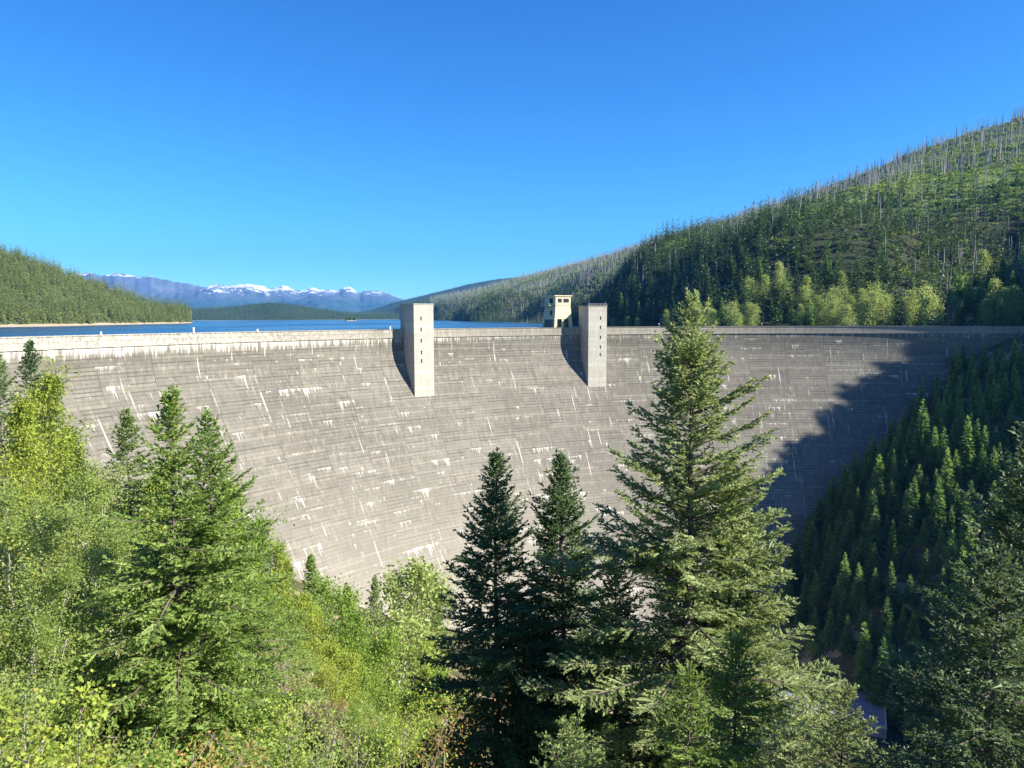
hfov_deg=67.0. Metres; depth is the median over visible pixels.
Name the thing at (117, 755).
bush
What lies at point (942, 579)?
bank conifer
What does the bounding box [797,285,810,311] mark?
cottonwood tree
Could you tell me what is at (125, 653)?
shrub
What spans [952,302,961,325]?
shore conifer
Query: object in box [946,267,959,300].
shore conifer
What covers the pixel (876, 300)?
cottonwood tree
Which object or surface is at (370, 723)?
shrub
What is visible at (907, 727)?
bank conifer
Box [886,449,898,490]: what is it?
bank conifer
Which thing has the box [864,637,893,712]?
bank conifer
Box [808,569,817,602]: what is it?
bank conifer
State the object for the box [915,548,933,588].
bank conifer
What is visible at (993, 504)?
bank conifer
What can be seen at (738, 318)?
cottonwood tree
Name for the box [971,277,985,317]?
shore conifer
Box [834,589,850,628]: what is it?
bank conifer
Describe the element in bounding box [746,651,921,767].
river water
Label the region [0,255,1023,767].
valley ground
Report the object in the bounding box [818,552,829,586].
bank conifer
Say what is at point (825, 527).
bank conifer
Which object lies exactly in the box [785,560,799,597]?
bank conifer
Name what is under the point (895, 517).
bank conifer
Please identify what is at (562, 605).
fir tree
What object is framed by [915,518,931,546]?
bank conifer
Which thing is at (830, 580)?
bank conifer
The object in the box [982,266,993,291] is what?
shore conifer
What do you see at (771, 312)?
shore conifer
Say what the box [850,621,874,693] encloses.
bank conifer
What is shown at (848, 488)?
bank conifer
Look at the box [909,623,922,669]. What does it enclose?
bank conifer
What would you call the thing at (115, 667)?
shrub
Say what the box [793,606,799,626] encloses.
bank conifer
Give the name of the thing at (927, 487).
bank conifer
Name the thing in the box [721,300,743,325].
cottonwood tree
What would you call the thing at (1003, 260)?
shore conifer
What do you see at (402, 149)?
sky
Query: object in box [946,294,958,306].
cottonwood tree
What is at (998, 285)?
cottonwood tree
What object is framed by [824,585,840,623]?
bank conifer
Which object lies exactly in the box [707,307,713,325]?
cottonwood tree
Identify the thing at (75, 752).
shrub
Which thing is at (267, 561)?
fir tree
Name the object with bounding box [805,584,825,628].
bank conifer
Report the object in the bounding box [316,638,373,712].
alder tree
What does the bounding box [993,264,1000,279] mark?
shore conifer
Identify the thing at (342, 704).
shrub
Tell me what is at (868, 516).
bank conifer
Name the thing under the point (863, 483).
bank conifer
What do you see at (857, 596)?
bank conifer
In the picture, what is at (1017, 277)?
shore conifer
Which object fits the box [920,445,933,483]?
bank conifer
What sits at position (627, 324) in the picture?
cottonwood tree
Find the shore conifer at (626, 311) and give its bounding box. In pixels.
[623,300,630,325]
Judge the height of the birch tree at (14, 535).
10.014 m
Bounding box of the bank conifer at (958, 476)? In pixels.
[949,449,964,487]
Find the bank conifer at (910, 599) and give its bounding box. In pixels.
[900,575,916,615]
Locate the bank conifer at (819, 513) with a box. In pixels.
[812,494,826,529]
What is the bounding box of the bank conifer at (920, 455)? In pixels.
[915,436,926,468]
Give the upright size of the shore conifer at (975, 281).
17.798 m
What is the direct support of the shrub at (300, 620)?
on the valley ground at (832, 655)
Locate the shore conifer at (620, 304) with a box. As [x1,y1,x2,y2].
[617,292,623,314]
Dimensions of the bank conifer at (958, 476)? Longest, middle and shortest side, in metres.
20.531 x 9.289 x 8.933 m
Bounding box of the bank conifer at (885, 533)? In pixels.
[881,515,890,542]
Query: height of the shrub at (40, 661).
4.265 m
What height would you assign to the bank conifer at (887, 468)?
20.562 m
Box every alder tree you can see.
[48,413,96,544]
[93,471,183,595]
[179,490,230,601]
[204,465,279,636]
[236,505,304,637]
[282,588,334,675]
[296,570,383,675]
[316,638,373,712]
[323,604,393,712]
[354,615,422,732]
[388,666,467,765]
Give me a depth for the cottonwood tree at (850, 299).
596.05 m
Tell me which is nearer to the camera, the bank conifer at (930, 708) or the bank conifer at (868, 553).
the bank conifer at (930, 708)
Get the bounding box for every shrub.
[0,626,82,748]
[0,639,76,717]
[0,701,95,767]
[0,736,70,767]
[1,576,34,614]
[4,681,80,745]
[21,609,102,665]
[26,672,153,766]
[51,737,106,767]
[61,720,136,767]
[64,651,128,743]
[75,708,218,767]
[86,711,143,757]
[110,639,163,675]
[128,730,217,767]
[202,619,262,681]
[246,724,325,767]
[249,634,302,688]
[268,637,308,704]
[269,718,350,766]
[275,648,331,693]
[275,707,332,742]
[286,636,313,665]
[292,722,345,764]
[306,649,343,685]
[309,661,342,691]
[310,655,355,703]
[312,741,382,767]
[328,680,358,707]
[333,697,350,710]
[335,702,380,740]
[342,697,383,730]
[345,709,407,766]
[345,728,414,767]
[346,681,382,722]
[359,705,417,757]
[362,715,383,733]
[372,709,388,727]
[383,750,426,767]
[389,721,432,759]
[805,642,821,660]
[806,639,819,656]
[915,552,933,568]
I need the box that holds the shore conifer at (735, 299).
[731,290,738,316]
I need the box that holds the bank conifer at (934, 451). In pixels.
[928,426,939,469]
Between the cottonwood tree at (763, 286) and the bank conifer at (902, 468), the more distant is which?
the cottonwood tree at (763, 286)
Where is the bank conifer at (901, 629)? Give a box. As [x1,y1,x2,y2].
[895,606,907,641]
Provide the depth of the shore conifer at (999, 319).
490.65 m
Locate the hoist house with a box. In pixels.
[540,295,571,327]
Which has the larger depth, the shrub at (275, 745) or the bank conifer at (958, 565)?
the bank conifer at (958, 565)
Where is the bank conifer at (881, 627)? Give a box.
[873,596,899,648]
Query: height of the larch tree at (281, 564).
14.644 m
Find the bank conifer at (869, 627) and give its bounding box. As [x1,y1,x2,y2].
[863,617,874,645]
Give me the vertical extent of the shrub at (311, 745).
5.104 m
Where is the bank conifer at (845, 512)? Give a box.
[841,490,851,524]
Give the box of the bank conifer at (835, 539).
[828,510,843,554]
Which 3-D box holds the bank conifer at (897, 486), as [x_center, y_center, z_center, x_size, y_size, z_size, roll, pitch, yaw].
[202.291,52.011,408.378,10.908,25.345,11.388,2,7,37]
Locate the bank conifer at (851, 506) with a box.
[843,489,858,527]
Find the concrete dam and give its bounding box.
[0,326,1023,659]
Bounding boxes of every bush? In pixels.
[0,655,126,767]
[0,669,151,767]
[52,721,154,767]
[139,719,268,767]
[195,679,347,767]
[220,695,387,767]
[300,676,471,767]
[372,689,510,767]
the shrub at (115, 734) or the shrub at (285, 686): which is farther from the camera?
the shrub at (285, 686)
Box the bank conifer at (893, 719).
[886,684,906,729]
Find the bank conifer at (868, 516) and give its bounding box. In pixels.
[857,488,881,546]
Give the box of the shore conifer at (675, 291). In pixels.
[669,274,677,298]
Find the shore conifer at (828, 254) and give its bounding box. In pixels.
[826,251,832,269]
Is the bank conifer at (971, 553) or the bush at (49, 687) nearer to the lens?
the bush at (49, 687)
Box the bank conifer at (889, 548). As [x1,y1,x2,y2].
[883,519,901,559]
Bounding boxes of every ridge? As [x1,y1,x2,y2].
[192,303,399,319]
[355,276,516,313]
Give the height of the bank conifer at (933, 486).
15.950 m
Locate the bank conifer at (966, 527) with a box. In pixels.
[955,490,979,559]
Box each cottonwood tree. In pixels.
[352,556,456,695]
[399,580,461,672]
[610,316,617,326]
[624,317,630,326]
[663,310,669,324]
[702,306,711,325]
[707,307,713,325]
[708,310,720,325]
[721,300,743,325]
[729,310,745,325]
[739,274,761,303]
[741,284,754,307]
[741,302,754,325]
[745,303,762,325]
[757,274,770,303]
[772,261,786,290]
[777,279,795,303]
[794,304,805,325]
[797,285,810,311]
[798,274,815,305]
[798,303,817,324]
[808,293,829,325]
[818,291,845,325]
[821,285,838,302]
[821,298,830,325]
[824,286,844,316]
[824,299,841,325]
[834,270,850,293]
[837,301,862,325]
[841,287,849,303]
[841,303,853,325]
[844,294,857,322]
[852,294,871,325]
[854,287,866,310]
[854,298,861,320]
[856,298,874,325]
[859,287,887,325]
[861,281,896,324]
[873,293,900,325]
[881,302,894,325]
[899,287,921,325]
[902,304,914,325]
[903,280,947,324]
[913,296,938,325]
[915,290,950,325]
[921,284,945,309]
[932,306,945,325]
[938,299,948,312]
[942,287,957,306]
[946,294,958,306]
[972,248,992,288]
[975,298,995,325]
[982,277,1005,316]
[993,286,1018,325]
[1007,283,1023,325]
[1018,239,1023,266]
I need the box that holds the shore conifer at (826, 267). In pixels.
[823,255,830,277]
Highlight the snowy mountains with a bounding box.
[73,272,402,312]
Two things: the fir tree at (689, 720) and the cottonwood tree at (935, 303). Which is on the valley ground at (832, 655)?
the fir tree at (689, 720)
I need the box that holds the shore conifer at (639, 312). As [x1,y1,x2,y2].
[634,302,642,325]
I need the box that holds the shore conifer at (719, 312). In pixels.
[717,297,724,322]
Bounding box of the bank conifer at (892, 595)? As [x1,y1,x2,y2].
[881,568,901,621]
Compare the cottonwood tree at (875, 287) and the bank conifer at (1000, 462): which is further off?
the cottonwood tree at (875, 287)
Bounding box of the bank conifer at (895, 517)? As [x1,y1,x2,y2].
[890,494,902,529]
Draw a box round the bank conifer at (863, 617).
[857,599,867,627]
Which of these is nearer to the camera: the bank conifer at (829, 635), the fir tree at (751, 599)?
the fir tree at (751, 599)
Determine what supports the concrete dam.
on the valley ground at (832, 655)
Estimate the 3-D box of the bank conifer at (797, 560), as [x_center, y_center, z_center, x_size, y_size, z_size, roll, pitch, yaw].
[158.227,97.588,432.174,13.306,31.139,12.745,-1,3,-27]
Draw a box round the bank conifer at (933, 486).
[930,469,938,496]
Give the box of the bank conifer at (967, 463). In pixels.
[953,415,978,478]
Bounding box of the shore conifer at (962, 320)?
[954,300,966,325]
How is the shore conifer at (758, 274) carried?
on the burnt hillside
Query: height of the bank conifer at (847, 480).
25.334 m
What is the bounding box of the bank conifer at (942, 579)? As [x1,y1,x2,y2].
[935,567,948,599]
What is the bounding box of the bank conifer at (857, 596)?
[847,562,868,612]
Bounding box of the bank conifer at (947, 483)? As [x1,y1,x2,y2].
[933,447,956,508]
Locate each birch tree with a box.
[0,478,88,634]
[0,500,135,694]
[0,555,130,763]
[12,537,152,737]
[21,461,157,624]
[34,495,163,668]
[67,455,117,539]
[168,565,262,661]
[224,588,277,674]
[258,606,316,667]
[401,636,451,737]
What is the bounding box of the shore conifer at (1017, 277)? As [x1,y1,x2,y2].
[1014,267,1019,287]
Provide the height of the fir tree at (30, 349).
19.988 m
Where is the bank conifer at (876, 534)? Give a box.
[859,507,884,559]
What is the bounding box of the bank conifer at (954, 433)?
[948,419,960,448]
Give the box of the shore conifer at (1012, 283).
[1005,270,1016,296]
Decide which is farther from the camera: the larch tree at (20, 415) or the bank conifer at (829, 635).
the bank conifer at (829, 635)
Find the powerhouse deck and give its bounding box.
[770,678,886,738]
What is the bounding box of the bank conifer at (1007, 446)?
[1003,438,1012,463]
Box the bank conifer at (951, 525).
[944,505,956,546]
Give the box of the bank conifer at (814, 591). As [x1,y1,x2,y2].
[808,572,823,615]
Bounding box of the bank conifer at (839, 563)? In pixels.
[836,551,844,576]
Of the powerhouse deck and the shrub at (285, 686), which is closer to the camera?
the shrub at (285, 686)
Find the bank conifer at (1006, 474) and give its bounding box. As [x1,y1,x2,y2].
[1002,455,1017,493]
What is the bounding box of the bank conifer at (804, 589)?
[798,575,809,605]
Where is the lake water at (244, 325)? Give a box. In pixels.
[0,320,577,336]
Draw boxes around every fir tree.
[0,339,76,507]
[0,349,51,528]
[47,383,334,767]
[77,484,148,632]
[95,407,159,596]
[99,406,319,767]
[252,518,284,636]
[276,559,308,647]
[294,553,336,680]
[337,583,367,679]
[363,574,389,690]
[394,447,612,767]
[396,598,421,680]
[422,597,450,701]
[475,448,628,767]
[514,287,872,767]
[530,708,615,767]
[531,551,672,767]
[644,460,817,767]
[648,658,760,767]
[658,625,801,767]
[741,710,832,767]
[794,675,892,767]
[846,420,1023,767]
[848,538,1023,767]
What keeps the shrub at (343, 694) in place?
on the valley ground at (832, 655)
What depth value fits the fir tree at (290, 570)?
94.33 m
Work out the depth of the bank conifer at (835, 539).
416.69 m
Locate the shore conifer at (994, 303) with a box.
[988,299,996,325]
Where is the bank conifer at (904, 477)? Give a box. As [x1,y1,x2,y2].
[901,459,909,490]
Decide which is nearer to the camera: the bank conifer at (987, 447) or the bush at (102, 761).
the bush at (102, 761)
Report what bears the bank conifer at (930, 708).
on the valley ground at (832, 655)
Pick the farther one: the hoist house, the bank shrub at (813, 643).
the hoist house
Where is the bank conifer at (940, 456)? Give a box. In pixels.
[932,427,950,476]
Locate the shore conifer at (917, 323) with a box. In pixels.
[911,305,918,325]
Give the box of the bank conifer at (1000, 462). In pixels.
[993,444,1004,476]
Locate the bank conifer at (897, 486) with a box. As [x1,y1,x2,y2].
[885,460,902,503]
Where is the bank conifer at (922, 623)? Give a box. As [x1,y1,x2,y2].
[916,594,926,630]
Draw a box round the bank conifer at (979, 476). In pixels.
[973,444,988,491]
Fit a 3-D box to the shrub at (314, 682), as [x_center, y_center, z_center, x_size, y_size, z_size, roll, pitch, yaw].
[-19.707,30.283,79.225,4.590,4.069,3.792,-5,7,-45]
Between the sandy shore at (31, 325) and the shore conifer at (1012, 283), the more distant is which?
the sandy shore at (31, 325)
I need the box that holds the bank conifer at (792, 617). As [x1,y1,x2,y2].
[785,584,796,623]
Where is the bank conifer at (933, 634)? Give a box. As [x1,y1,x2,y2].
[927,618,941,650]
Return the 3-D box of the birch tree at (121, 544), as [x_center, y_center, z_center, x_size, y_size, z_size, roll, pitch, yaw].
[-22.594,11.545,42.833,7.204,11.060,7.102,2,6,28]
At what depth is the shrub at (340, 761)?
41.87 m
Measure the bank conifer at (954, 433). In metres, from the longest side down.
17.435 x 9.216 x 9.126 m
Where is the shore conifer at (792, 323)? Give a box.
[789,311,795,325]
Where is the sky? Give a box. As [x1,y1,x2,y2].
[0,0,1023,299]
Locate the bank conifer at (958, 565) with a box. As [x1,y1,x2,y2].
[949,546,972,601]
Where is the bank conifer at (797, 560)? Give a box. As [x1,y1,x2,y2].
[783,531,803,584]
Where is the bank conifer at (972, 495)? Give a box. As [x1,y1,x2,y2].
[963,481,979,515]
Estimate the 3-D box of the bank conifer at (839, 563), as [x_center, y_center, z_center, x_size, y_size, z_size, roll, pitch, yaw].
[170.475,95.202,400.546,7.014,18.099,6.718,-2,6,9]
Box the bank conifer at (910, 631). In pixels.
[900,612,919,655]
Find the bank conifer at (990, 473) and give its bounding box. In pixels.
[980,445,1003,497]
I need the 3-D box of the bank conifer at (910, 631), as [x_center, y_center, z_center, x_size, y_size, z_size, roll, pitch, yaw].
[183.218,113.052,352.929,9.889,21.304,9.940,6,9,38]
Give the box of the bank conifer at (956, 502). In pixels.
[948,484,961,519]
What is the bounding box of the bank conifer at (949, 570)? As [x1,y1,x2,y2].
[937,528,958,585]
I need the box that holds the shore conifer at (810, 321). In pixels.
[801,292,814,325]
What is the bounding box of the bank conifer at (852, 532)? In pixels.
[843,509,857,552]
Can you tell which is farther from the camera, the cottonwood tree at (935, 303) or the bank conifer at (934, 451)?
the cottonwood tree at (935, 303)
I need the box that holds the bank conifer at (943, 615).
[928,582,951,646]
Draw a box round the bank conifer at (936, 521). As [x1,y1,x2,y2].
[926,475,948,536]
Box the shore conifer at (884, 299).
[878,284,891,325]
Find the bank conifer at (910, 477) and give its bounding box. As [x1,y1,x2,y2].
[904,463,915,495]
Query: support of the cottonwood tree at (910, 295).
on the burnt hillside
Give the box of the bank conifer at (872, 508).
[860,489,882,529]
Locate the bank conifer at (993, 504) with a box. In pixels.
[978,480,1004,552]
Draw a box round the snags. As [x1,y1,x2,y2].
[430,105,1023,322]
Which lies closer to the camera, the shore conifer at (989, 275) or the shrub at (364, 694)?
the shrub at (364, 694)
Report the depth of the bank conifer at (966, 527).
365.46 m
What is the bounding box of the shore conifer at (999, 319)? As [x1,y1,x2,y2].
[993,299,1006,325]
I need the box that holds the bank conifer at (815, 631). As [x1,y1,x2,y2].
[807,607,821,645]
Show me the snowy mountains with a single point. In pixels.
(345, 298)
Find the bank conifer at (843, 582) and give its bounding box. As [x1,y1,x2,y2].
[833,552,852,601]
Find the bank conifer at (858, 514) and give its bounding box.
[850,489,864,537]
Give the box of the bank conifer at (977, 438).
[967,419,981,454]
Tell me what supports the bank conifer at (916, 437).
on the valley ground at (832, 655)
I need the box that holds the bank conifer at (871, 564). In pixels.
[863,542,883,591]
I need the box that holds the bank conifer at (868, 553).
[863,542,873,570]
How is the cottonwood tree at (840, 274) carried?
on the burnt hillside
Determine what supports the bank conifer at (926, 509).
on the valley ground at (832, 655)
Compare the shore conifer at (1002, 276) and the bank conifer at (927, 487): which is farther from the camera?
the shore conifer at (1002, 276)
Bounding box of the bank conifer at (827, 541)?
[821,524,833,554]
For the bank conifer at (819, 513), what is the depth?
442.18 m
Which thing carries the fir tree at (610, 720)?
on the valley ground at (832, 655)
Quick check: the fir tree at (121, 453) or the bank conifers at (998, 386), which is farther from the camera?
the bank conifers at (998, 386)
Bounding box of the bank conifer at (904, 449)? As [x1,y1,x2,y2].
[899,438,912,468]
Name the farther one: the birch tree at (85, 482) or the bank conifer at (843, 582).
the bank conifer at (843, 582)
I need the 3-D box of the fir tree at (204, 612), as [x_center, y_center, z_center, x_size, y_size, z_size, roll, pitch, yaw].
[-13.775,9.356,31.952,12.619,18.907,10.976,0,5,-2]
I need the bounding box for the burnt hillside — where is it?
[395,118,1023,326]
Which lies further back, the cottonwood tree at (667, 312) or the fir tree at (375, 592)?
the cottonwood tree at (667, 312)
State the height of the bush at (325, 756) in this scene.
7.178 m
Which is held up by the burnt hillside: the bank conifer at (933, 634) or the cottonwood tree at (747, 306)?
the cottonwood tree at (747, 306)
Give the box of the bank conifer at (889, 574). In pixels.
[881,561,896,595]
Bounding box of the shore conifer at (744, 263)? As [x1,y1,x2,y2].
[741,254,748,280]
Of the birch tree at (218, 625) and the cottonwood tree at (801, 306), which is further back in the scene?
the cottonwood tree at (801, 306)
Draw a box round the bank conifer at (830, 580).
[821,545,837,599]
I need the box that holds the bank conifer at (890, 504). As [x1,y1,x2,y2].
[883,480,897,518]
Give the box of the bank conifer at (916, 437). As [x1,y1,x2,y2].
[907,399,931,459]
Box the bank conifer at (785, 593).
[780,577,790,612]
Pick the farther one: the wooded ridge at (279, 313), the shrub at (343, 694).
the wooded ridge at (279, 313)
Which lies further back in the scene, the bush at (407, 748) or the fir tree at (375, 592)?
the fir tree at (375, 592)
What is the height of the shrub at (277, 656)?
5.224 m
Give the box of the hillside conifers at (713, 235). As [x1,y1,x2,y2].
[398,111,1023,325]
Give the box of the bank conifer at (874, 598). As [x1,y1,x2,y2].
[865,568,883,606]
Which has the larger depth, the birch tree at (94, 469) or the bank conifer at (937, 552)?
the bank conifer at (937, 552)
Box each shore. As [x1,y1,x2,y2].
[0,322,190,326]
[192,319,397,320]
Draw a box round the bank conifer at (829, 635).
[822,609,836,645]
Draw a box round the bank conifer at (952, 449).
[948,436,957,459]
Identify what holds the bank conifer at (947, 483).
on the valley ground at (832, 655)
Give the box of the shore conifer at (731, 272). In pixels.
[728,256,734,278]
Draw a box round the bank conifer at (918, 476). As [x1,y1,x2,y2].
[912,465,923,503]
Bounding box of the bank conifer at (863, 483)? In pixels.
[858,461,871,497]
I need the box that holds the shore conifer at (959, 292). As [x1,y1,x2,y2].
[956,269,964,300]
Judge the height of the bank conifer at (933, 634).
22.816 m
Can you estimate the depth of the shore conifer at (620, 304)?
979.85 m
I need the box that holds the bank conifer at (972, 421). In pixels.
[964,413,975,449]
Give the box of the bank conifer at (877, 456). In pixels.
[869,444,885,478]
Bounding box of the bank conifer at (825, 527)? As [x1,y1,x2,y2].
[820,501,834,542]
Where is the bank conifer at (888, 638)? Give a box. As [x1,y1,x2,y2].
[875,622,894,661]
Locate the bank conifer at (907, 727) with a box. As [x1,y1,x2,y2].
[899,666,926,741]
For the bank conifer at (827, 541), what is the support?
on the valley ground at (832, 655)
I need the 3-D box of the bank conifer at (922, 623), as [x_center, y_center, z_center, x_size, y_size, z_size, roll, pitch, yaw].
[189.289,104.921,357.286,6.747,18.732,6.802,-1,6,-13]
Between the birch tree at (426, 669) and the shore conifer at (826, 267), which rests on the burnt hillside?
the shore conifer at (826, 267)
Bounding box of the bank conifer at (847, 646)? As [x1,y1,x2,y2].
[837,614,856,656]
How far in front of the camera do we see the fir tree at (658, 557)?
35.40 m
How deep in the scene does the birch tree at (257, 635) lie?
56.99 m
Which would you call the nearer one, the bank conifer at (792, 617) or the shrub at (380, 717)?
the shrub at (380, 717)
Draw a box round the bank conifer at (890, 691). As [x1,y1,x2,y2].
[882,684,894,719]
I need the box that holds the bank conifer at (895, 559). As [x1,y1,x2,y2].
[888,543,900,574]
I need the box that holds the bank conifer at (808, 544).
[801,520,816,559]
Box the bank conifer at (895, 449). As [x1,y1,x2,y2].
[884,436,898,471]
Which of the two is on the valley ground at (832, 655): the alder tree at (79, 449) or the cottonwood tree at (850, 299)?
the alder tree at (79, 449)
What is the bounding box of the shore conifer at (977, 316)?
[974,298,986,325]
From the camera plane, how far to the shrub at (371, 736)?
56.02 m
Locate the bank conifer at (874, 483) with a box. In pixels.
[863,454,887,509]
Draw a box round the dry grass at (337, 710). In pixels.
[0,541,468,767]
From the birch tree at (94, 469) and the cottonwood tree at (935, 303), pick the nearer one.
the birch tree at (94, 469)
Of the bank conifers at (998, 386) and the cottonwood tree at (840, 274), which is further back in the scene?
the cottonwood tree at (840, 274)
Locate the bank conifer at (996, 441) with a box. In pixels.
[989,426,1002,460]
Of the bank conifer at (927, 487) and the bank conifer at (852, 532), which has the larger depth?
the bank conifer at (852, 532)
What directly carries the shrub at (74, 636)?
on the valley ground at (832, 655)
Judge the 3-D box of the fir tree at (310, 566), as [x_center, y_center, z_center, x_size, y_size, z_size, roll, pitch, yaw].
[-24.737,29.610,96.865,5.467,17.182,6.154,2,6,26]
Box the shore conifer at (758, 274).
[756,257,762,281]
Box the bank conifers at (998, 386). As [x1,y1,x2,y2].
[824,337,1023,505]
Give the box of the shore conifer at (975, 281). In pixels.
[971,264,979,286]
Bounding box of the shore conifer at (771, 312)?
[767,300,775,319]
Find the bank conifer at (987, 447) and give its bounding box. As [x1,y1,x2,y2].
[975,425,992,467]
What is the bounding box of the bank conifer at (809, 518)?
[800,508,818,542]
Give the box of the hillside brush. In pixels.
[430,116,1023,321]
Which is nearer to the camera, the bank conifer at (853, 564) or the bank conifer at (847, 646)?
the bank conifer at (847, 646)
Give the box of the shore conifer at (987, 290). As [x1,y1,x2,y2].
[985,280,991,299]
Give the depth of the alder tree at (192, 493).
60.57 m
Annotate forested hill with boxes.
[0,256,191,324]
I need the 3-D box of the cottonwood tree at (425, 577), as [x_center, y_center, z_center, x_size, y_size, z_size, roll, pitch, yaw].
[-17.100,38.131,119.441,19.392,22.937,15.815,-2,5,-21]
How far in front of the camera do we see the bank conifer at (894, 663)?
348.84 m
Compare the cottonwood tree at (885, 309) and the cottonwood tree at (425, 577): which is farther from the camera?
the cottonwood tree at (885, 309)
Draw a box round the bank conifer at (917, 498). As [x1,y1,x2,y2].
[906,476,921,524]
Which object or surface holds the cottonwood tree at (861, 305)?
on the burnt hillside
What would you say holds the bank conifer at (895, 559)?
on the valley ground at (832, 655)
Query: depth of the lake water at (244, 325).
1210.47 m
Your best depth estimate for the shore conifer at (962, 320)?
526.20 m
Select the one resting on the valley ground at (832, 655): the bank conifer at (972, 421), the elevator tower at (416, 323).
the bank conifer at (972, 421)
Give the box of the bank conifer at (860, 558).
[854,536,864,565]
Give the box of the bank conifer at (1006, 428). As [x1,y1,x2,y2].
[1000,408,1015,447]
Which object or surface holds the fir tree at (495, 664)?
on the valley ground at (832, 655)
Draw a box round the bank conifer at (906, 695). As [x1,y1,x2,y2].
[895,659,912,708]
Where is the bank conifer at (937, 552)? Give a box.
[932,527,945,562]
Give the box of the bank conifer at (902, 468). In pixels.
[898,453,910,480]
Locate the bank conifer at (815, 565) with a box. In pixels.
[807,542,822,584]
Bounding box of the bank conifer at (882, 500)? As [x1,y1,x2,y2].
[875,478,887,518]
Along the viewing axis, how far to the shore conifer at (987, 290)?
535.39 m
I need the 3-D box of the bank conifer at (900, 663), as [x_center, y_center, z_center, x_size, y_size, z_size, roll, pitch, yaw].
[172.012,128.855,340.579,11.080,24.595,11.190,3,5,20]
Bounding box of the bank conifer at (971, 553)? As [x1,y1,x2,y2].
[955,526,979,573]
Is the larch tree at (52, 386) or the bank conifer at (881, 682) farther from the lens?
the bank conifer at (881, 682)
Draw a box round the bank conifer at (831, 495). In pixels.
[823,475,836,512]
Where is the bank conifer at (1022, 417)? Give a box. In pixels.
[1017,410,1023,440]
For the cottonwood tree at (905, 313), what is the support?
on the burnt hillside
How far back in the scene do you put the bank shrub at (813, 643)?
380.23 m
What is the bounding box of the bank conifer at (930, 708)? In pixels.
[921,683,940,740]
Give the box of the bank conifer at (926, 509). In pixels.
[918,492,931,526]
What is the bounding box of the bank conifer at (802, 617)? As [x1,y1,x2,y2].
[795,591,809,632]
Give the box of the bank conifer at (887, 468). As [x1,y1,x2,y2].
[883,453,891,485]
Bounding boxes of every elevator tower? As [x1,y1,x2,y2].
[400,304,433,396]
[578,302,606,386]
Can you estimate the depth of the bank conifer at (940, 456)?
401.72 m
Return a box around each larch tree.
[0,380,74,569]
[2,356,106,567]
[123,460,194,607]
[253,533,314,645]
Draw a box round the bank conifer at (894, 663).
[888,644,897,685]
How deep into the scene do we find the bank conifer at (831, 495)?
443.75 m
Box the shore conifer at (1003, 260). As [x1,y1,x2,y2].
[999,254,1005,269]
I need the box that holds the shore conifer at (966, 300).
[962,278,973,311]
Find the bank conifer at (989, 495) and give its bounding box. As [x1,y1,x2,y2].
[985,482,996,508]
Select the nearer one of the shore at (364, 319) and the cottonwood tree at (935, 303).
the cottonwood tree at (935, 303)
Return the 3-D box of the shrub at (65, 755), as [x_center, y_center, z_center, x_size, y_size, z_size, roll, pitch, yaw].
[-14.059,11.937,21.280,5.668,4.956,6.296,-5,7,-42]
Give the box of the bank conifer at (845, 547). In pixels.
[834,526,850,566]
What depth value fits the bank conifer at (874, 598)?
374.20 m
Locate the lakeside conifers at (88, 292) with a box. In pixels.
[0,244,191,324]
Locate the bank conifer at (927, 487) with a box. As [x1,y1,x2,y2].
[920,476,932,513]
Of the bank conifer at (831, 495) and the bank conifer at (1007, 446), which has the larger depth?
the bank conifer at (831, 495)
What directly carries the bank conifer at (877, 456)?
on the valley ground at (832, 655)
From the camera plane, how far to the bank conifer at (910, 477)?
404.54 m
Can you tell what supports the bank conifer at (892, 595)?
on the valley ground at (832, 655)
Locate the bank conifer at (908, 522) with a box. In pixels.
[896,483,918,546]
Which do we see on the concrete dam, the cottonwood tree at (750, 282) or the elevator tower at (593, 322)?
the elevator tower at (593, 322)
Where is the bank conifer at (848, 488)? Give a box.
[841,473,857,511]
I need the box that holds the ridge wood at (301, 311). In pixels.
[192,299,398,319]
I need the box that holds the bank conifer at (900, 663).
[893,650,910,694]
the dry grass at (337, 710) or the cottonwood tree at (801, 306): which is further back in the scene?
the cottonwood tree at (801, 306)
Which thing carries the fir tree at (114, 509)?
on the valley ground at (832, 655)
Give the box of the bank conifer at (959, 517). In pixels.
[955,492,969,532]
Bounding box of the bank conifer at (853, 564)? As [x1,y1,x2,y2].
[845,542,859,582]
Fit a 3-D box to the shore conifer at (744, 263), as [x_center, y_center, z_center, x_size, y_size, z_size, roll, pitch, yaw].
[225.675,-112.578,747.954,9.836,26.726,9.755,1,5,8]
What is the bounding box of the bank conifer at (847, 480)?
[839,463,852,504]
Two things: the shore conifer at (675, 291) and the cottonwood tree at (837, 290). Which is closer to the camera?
the cottonwood tree at (837, 290)
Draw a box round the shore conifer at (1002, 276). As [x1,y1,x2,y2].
[997,262,1007,287]
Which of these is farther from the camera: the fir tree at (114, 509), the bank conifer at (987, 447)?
the bank conifer at (987, 447)
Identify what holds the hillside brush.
on the burnt hillside
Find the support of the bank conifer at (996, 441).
on the valley ground at (832, 655)
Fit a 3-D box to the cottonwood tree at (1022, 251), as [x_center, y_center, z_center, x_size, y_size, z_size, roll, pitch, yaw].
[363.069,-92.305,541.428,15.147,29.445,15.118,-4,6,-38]

